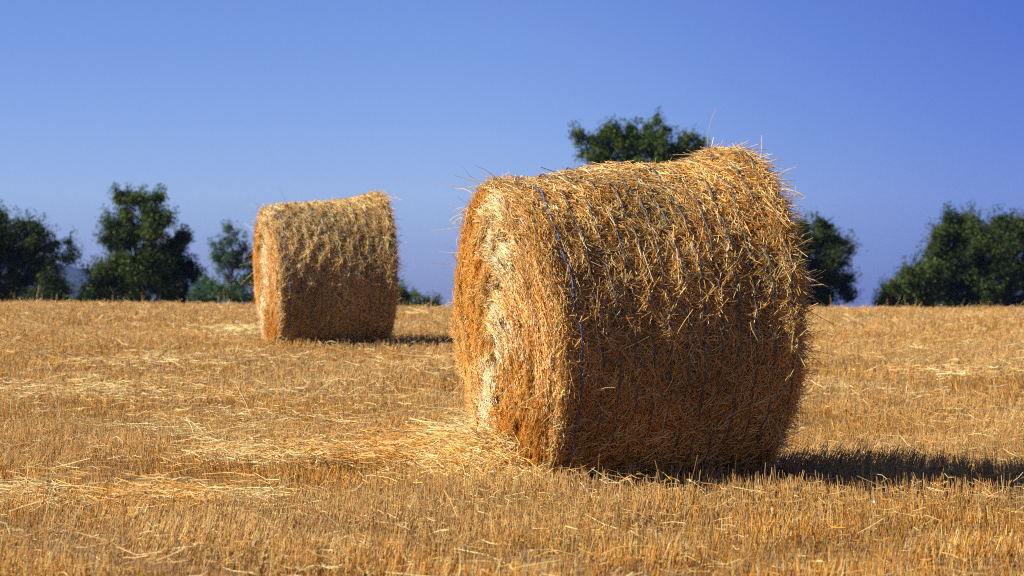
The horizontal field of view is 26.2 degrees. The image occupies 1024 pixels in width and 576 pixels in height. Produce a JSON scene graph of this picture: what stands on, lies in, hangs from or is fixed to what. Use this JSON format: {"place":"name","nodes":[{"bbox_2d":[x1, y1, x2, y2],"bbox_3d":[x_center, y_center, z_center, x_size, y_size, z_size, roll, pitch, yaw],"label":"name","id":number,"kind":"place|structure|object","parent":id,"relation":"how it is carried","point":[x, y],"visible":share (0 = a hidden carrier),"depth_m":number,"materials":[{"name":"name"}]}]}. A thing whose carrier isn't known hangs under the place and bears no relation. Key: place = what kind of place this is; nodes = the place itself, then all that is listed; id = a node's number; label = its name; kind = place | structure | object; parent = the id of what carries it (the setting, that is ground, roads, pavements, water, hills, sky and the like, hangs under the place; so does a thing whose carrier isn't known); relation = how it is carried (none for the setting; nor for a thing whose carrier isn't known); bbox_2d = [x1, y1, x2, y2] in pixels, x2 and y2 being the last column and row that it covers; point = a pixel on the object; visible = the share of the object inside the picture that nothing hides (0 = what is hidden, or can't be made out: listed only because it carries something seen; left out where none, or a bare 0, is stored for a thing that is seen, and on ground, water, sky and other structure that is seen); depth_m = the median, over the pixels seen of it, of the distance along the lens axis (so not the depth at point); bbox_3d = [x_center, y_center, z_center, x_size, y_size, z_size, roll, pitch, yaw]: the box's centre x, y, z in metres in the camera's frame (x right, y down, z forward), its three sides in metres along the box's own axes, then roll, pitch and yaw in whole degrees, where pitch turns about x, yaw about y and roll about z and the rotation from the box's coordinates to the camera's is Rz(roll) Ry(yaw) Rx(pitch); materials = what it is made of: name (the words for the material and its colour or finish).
{"place":"outdoors","nodes":[
{"label":"outdoors","id":0,"kind":"place"},
{"bbox_2d":[2,263,251,303],"bbox_3d":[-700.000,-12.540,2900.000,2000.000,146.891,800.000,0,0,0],"label":"hills","id":1,"kind":"structure","parent":0,"point":[72,272],"depth_m":2750.99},
{"bbox_2d":[0,295,1023,575],"bbox_3d":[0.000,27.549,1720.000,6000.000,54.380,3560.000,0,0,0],"label":"field","id":2,"kind":"structure","parent":0,"point":[502,557],"depth_m":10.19,"materials":[{"name":"beige plant"}]},
{"bbox_2d":[0,200,85,302],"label":"broad tree","id":3,"kind":"object","parent":2,"relation":"on","point":[33,235],"visible":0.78,"depth_m":119.61,"materials":[{"name":"green plant"}]},
{"bbox_2d":[19,263,75,302],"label":"bush","id":4,"kind":"object","parent":2,"relation":"on","point":[48,283],"visible":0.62,"depth_m":117.72,"materials":[{"name":"green plant"}]},
{"bbox_2d":[72,181,189,303],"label":"conical tree","id":5,"kind":"object","parent":2,"relation":"on","point":[144,268],"visible":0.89,"depth_m":119.51,"materials":[{"name":"green plant"}]},
{"bbox_2d":[154,223,208,304],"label":"slender tree","id":6,"kind":"object","parent":2,"relation":"on","point":[183,236],"visible":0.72,"depth_m":120.77,"materials":[{"name":"green plant"}]},
{"bbox_2d":[185,267,234,304],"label":"bush","id":7,"kind":"object","parent":2,"relation":"on","point":[199,292],"visible":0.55,"depth_m":117.56,"materials":[{"name":"green plant"}]},
{"bbox_2d":[205,217,254,304],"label":"sapling","id":8,"kind":"object","parent":2,"relation":"on","point":[221,257],"visible":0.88,"depth_m":116.83,"materials":[{"name":"green plant"}]},
{"bbox_2d":[239,190,412,348],"bbox_3d":[-2.070,-0.189,23.767,1.659,1.806,1.941,0,0,-16],"label":"round straw bale","id":9,"kind":"object","parent":2,"relation":"on","point":[326,271],"visible":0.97,"depth_m":23.13},
{"bbox_2d":[396,279,445,307],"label":"bush","id":10,"kind":"object","parent":2,"relation":"on","point":[404,292],"visible":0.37,"depth_m":121.92,"materials":[{"name":"green plant"}]},
{"bbox_2d":[10,287,988,308],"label":"margin grass","id":11,"kind":"structure","parent":2,"relation":"on","point":[399,297],"depth_m":49.49,"materials":[{"name":"plant"}]},
{"bbox_2d":[0,296,1023,575],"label":"loose straw","id":12,"kind":"object","parent":2,"relation":"on","point":[436,448],"visible":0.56,"depth_m":11.74,"materials":[{"name":"beige plant"}]},
{"bbox_2d":[5,359,1023,541],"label":"chaff","id":13,"kind":"object","parent":2,"relation":"on","point":[180,521],"visible":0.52,"depth_m":9.50,"materials":[{"name":"plant"}]},
{"bbox_2d":[424,108,833,487],"bbox_3d":[0.501,0.058,11.171,1.673,1.985,1.979,0,0,-19],"label":"round straw bale","id":14,"kind":"object","parent":2,"relation":"on","point":[619,315],"visible":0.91,"depth_m":10.57},
{"bbox_2d":[565,106,712,167],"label":"leafy tree","id":15,"kind":"object","parent":2,"relation":"on","point":[630,144],"visible":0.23,"depth_m":114.62,"materials":[{"name":"green plant"}]},
{"bbox_2d":[791,207,866,307],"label":"round tree","id":16,"kind":"object","parent":2,"relation":"on","point":[828,243],"visible":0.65,"depth_m":118.40,"materials":[{"name":"green plant"}]},
{"bbox_2d":[871,251,952,307],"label":"bush","id":17,"kind":"object","parent":2,"relation":"on","point":[920,284],"visible":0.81,"depth_m":117.29,"materials":[{"name":"green plant"}]},
{"bbox_2d":[915,199,1023,309],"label":"broad tree","id":18,"kind":"object","parent":2,"relation":"on","point":[972,240],"visible":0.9,"depth_m":119.34,"materials":[{"name":"green plant"}]},
{"bbox_2d":[984,204,1023,309],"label":"broad tree","id":19,"kind":"object","parent":2,"relation":"on","point":[1016,229],"visible":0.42,"depth_m":122.37,"materials":[{"name":"green plant"}]},
{"bbox_2d":[0,0,1023,307],"label":"sky","id":20,"kind":"structure","parent":0,"point":[888,113],"materials":[{"name":"blue"}]}
]}

